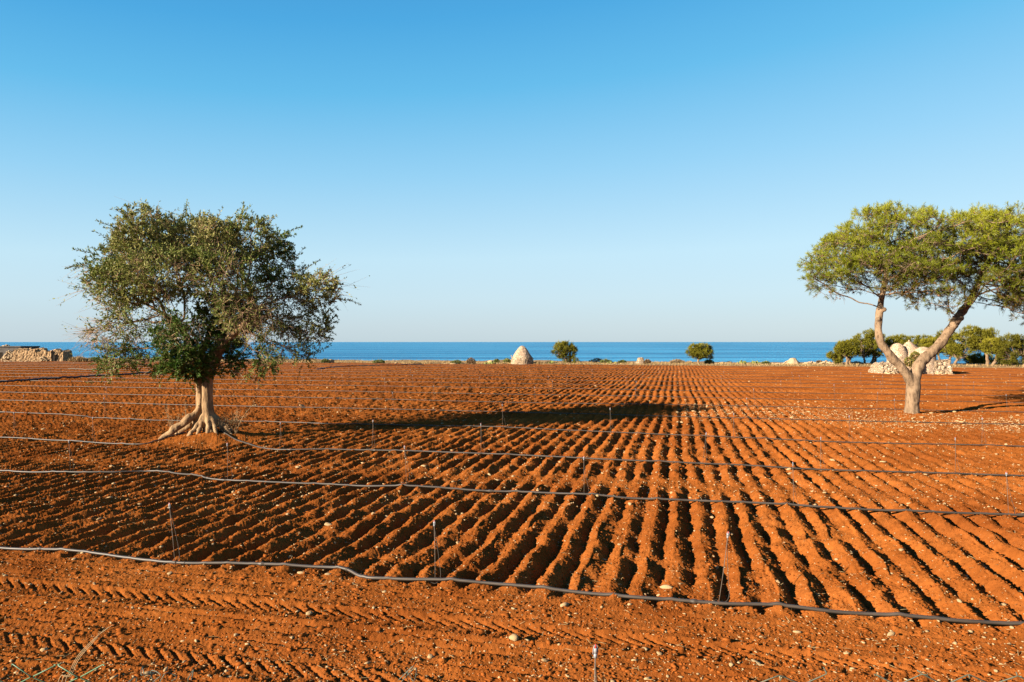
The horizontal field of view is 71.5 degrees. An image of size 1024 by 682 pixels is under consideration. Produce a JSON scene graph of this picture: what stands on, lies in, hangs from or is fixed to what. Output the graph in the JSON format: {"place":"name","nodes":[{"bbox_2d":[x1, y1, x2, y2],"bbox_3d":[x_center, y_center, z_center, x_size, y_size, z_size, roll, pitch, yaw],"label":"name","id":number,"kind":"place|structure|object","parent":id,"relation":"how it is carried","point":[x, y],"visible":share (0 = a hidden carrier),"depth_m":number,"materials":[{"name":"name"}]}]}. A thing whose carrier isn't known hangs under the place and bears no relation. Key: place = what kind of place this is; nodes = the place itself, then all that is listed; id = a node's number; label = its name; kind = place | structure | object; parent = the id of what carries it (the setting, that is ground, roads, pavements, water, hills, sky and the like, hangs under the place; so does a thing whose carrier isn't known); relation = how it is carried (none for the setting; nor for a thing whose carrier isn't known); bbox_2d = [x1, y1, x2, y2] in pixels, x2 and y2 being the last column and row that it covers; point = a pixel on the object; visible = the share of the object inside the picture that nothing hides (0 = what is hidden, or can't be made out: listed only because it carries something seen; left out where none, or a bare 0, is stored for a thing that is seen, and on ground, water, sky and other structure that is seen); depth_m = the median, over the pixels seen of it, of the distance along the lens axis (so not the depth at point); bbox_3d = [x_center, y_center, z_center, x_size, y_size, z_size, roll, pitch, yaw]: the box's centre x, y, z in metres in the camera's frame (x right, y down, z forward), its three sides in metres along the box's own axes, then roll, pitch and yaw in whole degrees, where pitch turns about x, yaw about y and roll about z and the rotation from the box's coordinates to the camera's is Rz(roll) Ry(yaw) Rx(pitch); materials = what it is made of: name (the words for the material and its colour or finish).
{"place":"outdoors","nodes":[
{"label":"outdoors","id":0,"kind":"place"},
{"bbox_2d":[0,342,1020,363],"bbox_3d":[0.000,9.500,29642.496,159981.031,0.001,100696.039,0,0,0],"label":"sea","id":1,"kind":"structure","parent":0,"point":[735,352],"depth_m":787.56,"materials":[{"name":"liquid"}]},
{"bbox_2d":[0,360,1023,681],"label":"ploughed field","id":2,"kind":"structure","parent":0,"point":[520,378],"depth_m":10.02,"materials":[{"name":"red soil"}]},
{"bbox_2d":[64,356,92,361],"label":"grass clump","id":3,"kind":"object","parent":2,"relation":"on","point":[79,359],"visible":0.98,"depth_m":88.56,"materials":[{"name":"beige plant"}]},
{"bbox_2d":[58,625,111,681],"bbox_3d":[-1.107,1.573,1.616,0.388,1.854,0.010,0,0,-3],"label":"grass stalk","id":4,"kind":"object","parent":2,"relation":"on","point":[68,675],"depth_m":1.62,"materials":[{"name":"beige plant"}]},
{"bbox_2d":[0,371,172,382],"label":"supply pipe","id":5,"kind":"object","parent":2,"relation":"on","point":[65,377],"visible":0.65,"depth_m":47.65,"materials":[{"name":"plastic"}]},
{"bbox_2d":[68,368,115,369],"bbox_3d":[-37.281,2.436,63.305,5.561,0.194,0.312,0,0,17],"label":"plastic pipe","id":6,"kind":"object","parent":2,"relation":"on","point":[85,369],"visible":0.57,"depth_m":63.55,"materials":[{"name":"plastic"}]},
{"bbox_2d":[144,671,154,676],"bbox_3d":[-2.719,2.493,5.338,0.082,0.045,0.038,20,-17,-40],"label":"stone","id":7,"kind":"object","parent":2,"relation":"on","point":[147,672],"visible":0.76,"depth_m":5.32,"materials":[{"name":"stone"}]},
{"bbox_2d":[162,407,178,434],"bbox_3d":[-8.818,2.012,18.455,0.482,0.890,0.366,0,0,-27],"label":"dry weed","id":8,"kind":"object","parent":2,"relation":"on","point":[171,423],"visible":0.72,"depth_m":18.41,"materials":[{"name":"beige plant"}]},
{"bbox_2d":[164,503,179,563],"bbox_3d":[-3.784,2.199,7.907,0.178,0.810,0.103,0,0,-13],"label":"sprinkler stake","id":9,"kind":"object","parent":2,"relation":"on","point":[169,506],"visible":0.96,"depth_m":7.93,"materials":[{"name":"metal"}]},
{"bbox_2d":[52,197,369,438],"bbox_3d":[-7.915,-0.690,18.190,7.834,6.456,4.744,0,0,23],"label":"olive tree","id":10,"kind":"object","parent":2,"relation":"on","point":[223,327],"visible":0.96,"depth_m":17.73,"materials":[{"name":"green plant"}]},
{"bbox_2d":[226,443,231,480],"bbox_3d":[-5.047,2.191,12.584,0.185,0.814,0.078,0,0,-41],"label":"sprinkler stake","id":11,"kind":"object","parent":2,"relation":"on","point":[227,461],"visible":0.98,"depth_m":12.61,"materials":[{"name":"metal"}]},
{"bbox_2d":[216,411,243,431],"bbox_3d":[-7.319,2.088,18.318,0.702,0.632,0.729,0,0,31],"label":"weed bush","id":12,"kind":"object","parent":2,"relation":"on","point":[228,425],"visible":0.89,"depth_m":18.30,"materials":[{"name":"plant"}]},
{"bbox_2d":[232,407,251,432],"bbox_3d":[-6.909,1.956,18.285,0.600,0.832,0.262,0,0,0],"label":"dry weed","id":13,"kind":"object","parent":2,"relation":"on","point":[236,431],"visible":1,"depth_m":18.27,"materials":[{"name":"beige plant"}]},
{"bbox_2d":[321,358,329,362],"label":"shrub","id":14,"kind":"object","parent":2,"relation":"on","point":[324,360],"visible":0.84,"depth_m":82.85,"materials":[{"name":"green plant"}]},
{"bbox_2d":[319,364,423,368],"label":"supply pipe","id":15,"kind":"object","parent":2,"relation":"on","point":[370,365],"visible":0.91,"depth_m":72.96,"materials":[{"name":"plastic"}]},
{"bbox_2d":[372,359,384,362],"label":"shrub","id":16,"kind":"object","parent":2,"relation":"on","point":[380,361],"visible":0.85,"depth_m":81.85,"materials":[{"name":"green plant"}]},
{"bbox_2d":[401,361,430,363],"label":"grass clump","id":17,"kind":"object","parent":2,"relation":"on","point":[414,362],"visible":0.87,"depth_m":80.62,"materials":[{"name":"beige plant"}]},
{"bbox_2d":[429,520,440,583],"bbox_3d":[-0.829,2.252,7.416,0.180,0.789,0.079,0,0,1],"label":"sprinkler stake","id":18,"kind":"object","parent":2,"relation":"on","point":[437,547],"visible":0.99,"depth_m":7.42,"materials":[{"name":"metal"}]},
{"bbox_2d":[0,364,959,373],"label":"irrigation hose","id":19,"kind":"object","parent":2,"relation":"on","point":[555,369],"visible":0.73,"depth_m":62.68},
{"bbox_2d":[18,366,966,375],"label":"irrigation hose","id":20,"kind":"object","parent":2,"relation":"on","point":[560,371],"visible":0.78,"depth_m":58.61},
{"bbox_2d":[25,363,962,371],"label":"irrigation hose","id":21,"kind":"object","parent":2,"relation":"on","point":[438,366],"visible":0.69,"depth_m":67.88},
{"bbox_2d":[17,368,990,378],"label":"irrigation hose","id":22,"kind":"object","parent":2,"relation":"on","point":[549,373],"visible":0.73,"depth_m":54.70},
{"bbox_2d":[15,373,993,385],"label":"irrigation hose","id":23,"kind":"object","parent":2,"relation":"on","point":[596,380],"visible":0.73,"depth_m":45.05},
{"bbox_2d":[0,367,1023,681],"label":"pebbles","id":24,"kind":"object","parent":2,"relation":"on","point":[578,531],"visible":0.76,"depth_m":10.48,"materials":[{"name":"stone"}]},
{"bbox_2d":[0,546,1023,624],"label":"irrigation hose","id":25,"kind":"object","parent":2,"relation":"on","point":[692,601],"visible":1,"depth_m":7.07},
{"bbox_2d":[0,470,1023,516],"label":"irrigation hose","id":26,"kind":"object","parent":2,"relation":"on","point":[838,507],"visible":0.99,"depth_m":11.35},
{"bbox_2d":[0,430,1023,476],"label":"irrigation hose","id":27,"kind":"object","parent":2,"relation":"on","point":[543,456],"visible":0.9,"depth_m":14.99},
{"bbox_2d":[0,411,1023,446],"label":"irrigation hose","id":28,"kind":"object","parent":2,"relation":"on","point":[566,429],"visible":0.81,"depth_m":19.43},
{"bbox_2d":[0,385,1023,402],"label":"irrigation hose","id":29,"kind":"object","parent":2,"relation":"on","point":[525,394],"visible":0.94,"depth_m":33.23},
{"bbox_2d":[0,376,1023,390],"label":"irrigation hose","id":30,"kind":"object","parent":2,"relation":"on","point":[580,384],"visible":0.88,"depth_m":41.04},
{"bbox_2d":[0,370,1023,382],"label":"irrigation hose","id":31,"kind":"object","parent":2,"relation":"on","point":[572,376],"visible":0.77,"depth_m":49.89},
{"bbox_2d":[509,634,518,641],"bbox_3d":[0.018,2.471,5.949,0.084,0.055,0.071,-12,-3,39],"label":"stone","id":32,"kind":"object","parent":2,"relation":"on","point":[514,637],"visible":1,"depth_m":5.92,"materials":[{"name":"stone"}]},
{"bbox_2d":[60,362,968,369],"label":"irrigation hose","id":33,"kind":"object","parent":2,"relation":"on","point":[493,365],"visible":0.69,"depth_m":73.42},
{"bbox_2d":[16,392,1014,411],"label":"irrigation hose","id":34,"kind":"object","parent":2,"relation":"on","point":[539,402],"visible":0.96,"depth_m":28.86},
{"bbox_2d":[11,400,1023,424],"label":"irrigation hose","id":35,"kind":"object","parent":2,"relation":"on","point":[557,413],"visible":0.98,"depth_m":24.45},
{"bbox_2d":[27,380,1008,395],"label":"irrigation hose","id":36,"kind":"object","parent":2,"relation":"on","point":[560,388],"visible":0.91,"depth_m":37.08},
{"bbox_2d":[95,361,1023,368],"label":"irrigation hose","id":37,"kind":"object","parent":2,"relation":"on","point":[654,365],"visible":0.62,"depth_m":73.75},
{"bbox_2d":[593,644,597,681],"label":"sprinkler stake","id":38,"kind":"object","parent":2,"relation":"on","point":[595,650],"visible":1,"depth_m":4.00,"materials":[{"name":"metal"}]},
{"bbox_2d":[660,585,672,588],"bbox_3d":[1.555,2.473,7.176,0.139,0.043,0.049,-5,15,30],"label":"stone","id":39,"kind":"object","parent":2,"relation":"on","point":[666,587],"visible":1,"depth_m":7.17,"materials":[{"name":"stone"}]},
{"bbox_2d":[714,531,729,601],"bbox_3d":[1.992,2.227,6.818,0.208,0.808,0.081,0,0,-17],"label":"sprinkler stake","id":40,"kind":"object","parent":2,"relation":"on","point":[727,534],"visible":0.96,"depth_m":6.84,"materials":[{"name":"metal"}]},
{"bbox_2d":[751,659,761,665],"bbox_3d":[1.917,2.515,5.569,0.057,0.035,0.112,-1,6,-17],"label":"stone","id":41,"kind":"object","parent":2,"relation":"on","point":[756,661],"visible":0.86,"depth_m":5.56,"materials":[{"name":"stone"}]},
{"bbox_2d":[792,462,798,506],"bbox_3d":[4.222,2.184,10.595,0.086,0.798,0.184,0,0,20],"label":"sprinkler stake","id":42,"kind":"object","parent":2,"relation":"on","point":[793,487],"visible":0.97,"depth_m":10.63,"materials":[{"name":"metal"}]},
{"bbox_2d":[887,631,894,635],"bbox_3d":[3.221,2.481,6.042,0.081,0.043,0.032,0,0,-1],"label":"stone","id":43,"kind":"object","parent":2,"relation":"on","point":[891,633],"visible":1,"depth_m":6.03,"materials":[{"name":"stone"}]},
{"bbox_2d":[955,437,959,472],"bbox_3d":[8.393,2.203,13.386,0.085,0.813,0.191,0,0,24],"label":"sprinkler stake","id":44,"kind":"object","parent":2,"relation":"on","point":[955,455],"visible":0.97,"depth_m":13.45,"materials":[{"name":"metal"}]},
{"bbox_2d":[1005,472,1014,513],"bbox_3d":[7.064,2.229,10.116,0.137,0.749,0.125,-3,-4,34],"label":"sprinkler stake","id":45,"kind":"object","parent":2,"relation":"on","point":[1006,474],"visible":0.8,"depth_m":10.17,"materials":[{"name":"metal"}]},
{"bbox_2d":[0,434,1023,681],"bbox_3d":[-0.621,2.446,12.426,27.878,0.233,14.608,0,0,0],"label":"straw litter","id":46,"kind":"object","parent":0,"point":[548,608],"visible":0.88,"depth_m":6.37,"materials":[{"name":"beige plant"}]},
{"bbox_2d":[0,357,1023,367],"bbox_3d":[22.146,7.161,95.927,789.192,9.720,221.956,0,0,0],"label":"coast ground","id":47,"kind":"structure","parent":0,"point":[961,365],"depth_m":79.50,"materials":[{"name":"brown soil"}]},
{"bbox_2d":[0,344,39,358],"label":"flat roofed hut","id":48,"kind":"object","parent":47,"relation":"on","point":[4,348],"visible":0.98,"depth_m":100.64,"materials":[{"name":"paint"}]},
{"bbox_2d":[1,347,72,361],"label":"stone ruin","id":49,"kind":"object","parent":47,"relation":"on","point":[33,355],"visible":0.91,"depth_m":90.47,"materials":[{"name":"stone"}]},
{"bbox_2d":[450,360,462,363],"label":"shrub","id":50,"kind":"object","parent":47,"relation":"on","point":[457,361],"visible":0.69,"depth_m":80.71,"materials":[{"name":"green plant"}]},
{"bbox_2d":[502,358,510,362],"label":"shrub","id":51,"kind":"object","parent":47,"relation":"on","point":[506,360],"visible":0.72,"depth_m":81.81,"materials":[{"name":"green plant"}]},
{"bbox_2d":[510,346,533,364],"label":"trullo","id":52,"kind":"structure","parent":47,"relation":"on","point":[522,355],"depth_m":79.17,"materials":[{"name":"stone"}]},
{"bbox_2d":[550,340,579,363],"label":"pine tree","id":53,"kind":"object","parent":47,"relation":"on","point":[562,349],"visible":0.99,"depth_m":79.55,"materials":[{"name":"green plant"}]},
{"bbox_2d":[589,358,601,362],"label":"shrub","id":54,"kind":"object","parent":47,"relation":"on","point":[596,360],"visible":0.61,"depth_m":81.78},
{"bbox_2d":[636,357,643,363],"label":"trullo","id":55,"kind":"structure","parent":47,"relation":"on","point":[640,360],"depth_m":78.66,"materials":[{"name":"beige stone"}]},
{"bbox_2d":[670,358,684,362],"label":"shrub","id":56,"kind":"object","parent":47,"relation":"on","point":[677,361],"visible":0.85,"depth_m":80.78,"materials":[{"name":"grey stone"}]},
{"bbox_2d":[684,342,713,362],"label":"pine tree","id":57,"kind":"object","parent":47,"relation":"on","point":[699,351],"visible":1,"depth_m":77.61,"materials":[{"name":"green plant"}]},
{"bbox_2d":[704,359,714,363],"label":"shrub","id":58,"kind":"object","parent":47,"relation":"on","point":[706,361],"visible":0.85,"depth_m":78.81,"materials":[{"name":"green plant"}]},
{"bbox_2d":[783,358,800,363],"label":"rubble mound","id":59,"kind":"object","parent":47,"relation":"on","point":[791,360],"visible":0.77,"depth_m":77.63,"materials":[{"name":"stone"}]},
{"bbox_2d":[820,360,834,363],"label":"rubble mound","id":60,"kind":"object","parent":47,"relation":"on","point":[825,362],"visible":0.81,"depth_m":77.27,"materials":[{"name":"stone"}]},
{"bbox_2d":[824,350,845,364],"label":"pine tree","id":61,"kind":"object","parent":47,"relation":"on","point":[834,357],"visible":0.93,"depth_m":75.77,"materials":[{"name":"green plant"}]},
{"bbox_2d":[833,338,861,364],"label":"pine tree","id":62,"kind":"object","parent":47,"relation":"on","point":[847,348],"visible":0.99,"depth_m":74.49,"materials":[{"name":"green plant"}]},
{"bbox_2d":[851,361,866,364],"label":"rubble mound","id":63,"kind":"object","parent":47,"relation":"on","point":[857,362],"visible":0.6,"depth_m":77.25,"materials":[{"name":"stone"}]},
{"bbox_2d":[852,328,885,363],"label":"pine tree","id":64,"kind":"object","parent":47,"relation":"on","point":[869,345],"visible":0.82,"depth_m":77.47,"materials":[{"name":"green plant"}]},
{"bbox_2d":[885,334,911,347],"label":"pine tree","id":65,"kind":"object","parent":47,"relation":"on","point":[899,338],"visible":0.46,"depth_m":79.54,"materials":[{"name":"green plant"}]},
{"bbox_2d":[908,333,933,347],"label":"pine tree","id":66,"kind":"object","parent":47,"relation":"on","point":[916,341],"visible":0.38,"depth_m":87.64,"materials":[{"name":"green plant"}]},
{"bbox_2d":[919,336,944,359],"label":"pine tree","id":67,"kind":"object","parent":47,"relation":"on","point":[928,342],"visible":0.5,"depth_m":77.70,"materials":[{"name":"green plant"}]},
{"bbox_2d":[932,330,966,359],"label":"pine tree","id":68,"kind":"object","parent":47,"relation":"on","point":[951,338],"visible":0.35,"depth_m":75.73,"materials":[{"name":"green plant"}]},
{"bbox_2d":[945,341,976,364],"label":"pine tree","id":69,"kind":"object","parent":47,"relation":"on","point":[958,354],"visible":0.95,"depth_m":74.82,"materials":[{"name":"green plant"}]},
{"bbox_2d":[952,324,999,364],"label":"pine tree","id":70,"kind":"object","parent":47,"relation":"on","point":[975,334],"visible":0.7,"depth_m":73.61,"materials":[{"name":"green plant"}]},
{"bbox_2d":[962,352,994,363],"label":"bush","id":71,"kind":"object","parent":47,"relation":"on","point":[975,358],"visible":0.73,"depth_m":79.57,"materials":[{"name":"green plant"}]},
{"bbox_2d":[979,336,1006,365],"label":"pine tree","id":72,"kind":"object","parent":47,"relation":"on","point":[988,346],"visible":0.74,"depth_m":71.69,"materials":[{"name":"green plant"}]},
{"bbox_2d":[990,355,1013,364],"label":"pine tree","id":73,"kind":"object","parent":47,"relation":"on","point":[999,361],"visible":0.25,"depth_m":75.79,"materials":[{"name":"green plant"}]},
{"bbox_2d":[995,332,1023,366],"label":"pine tree","id":74,"kind":"object","parent":47,"relation":"on","point":[1016,342],"visible":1,"depth_m":70.66,"materials":[{"name":"green plant"}]},
{"bbox_2d":[0,0,1023,341],"label":"sky","id":75,"kind":"structure","parent":0,"point":[495,170],"materials":[{"name":"blue"}]},
{"label":"ground","id":76,"kind":"structure","parent":0,"visible":0},
{"bbox_2d":[466,357,475,363],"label":"shrub","id":77,"kind":"object","parent":76,"relation":"on","point":[470,360],"visible":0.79,"depth_m":78.80,"materials":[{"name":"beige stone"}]},
{"bbox_2d":[0,663,1023,681],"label":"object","id":78,"kind":"object","parent":76,"relation":"on","point":[875,675],"visible":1,"depth_m":1.56,"materials":[{"name":"metal"}]},
{"bbox_2d":[797,199,1023,413],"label":"pine tree","id":79,"kind":"object","parent":76,"relation":"on","point":[910,261],"visible":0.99,"depth_m":23.32,"materials":[{"name":"green plant"}]},
{"bbox_2d":[868,340,952,374],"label":"trullo","id":80,"kind":"structure","parent":76,"relation":"on","point":[932,366],"depth_m":55.61,"materials":[{"name":"stone"}]},
{"bbox_2d":[903,351,919,369],"bbox_3d":[31.063,1.642,55.043,1.503,1.951,0.695,0,0,0],"label":"ivy plant","id":81,"kind":"object","parent":80,"relation":"attached to","point":[912,358],"visible":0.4,"depth_m":54.95,"materials":[{"name":"green plant"}]}
]}

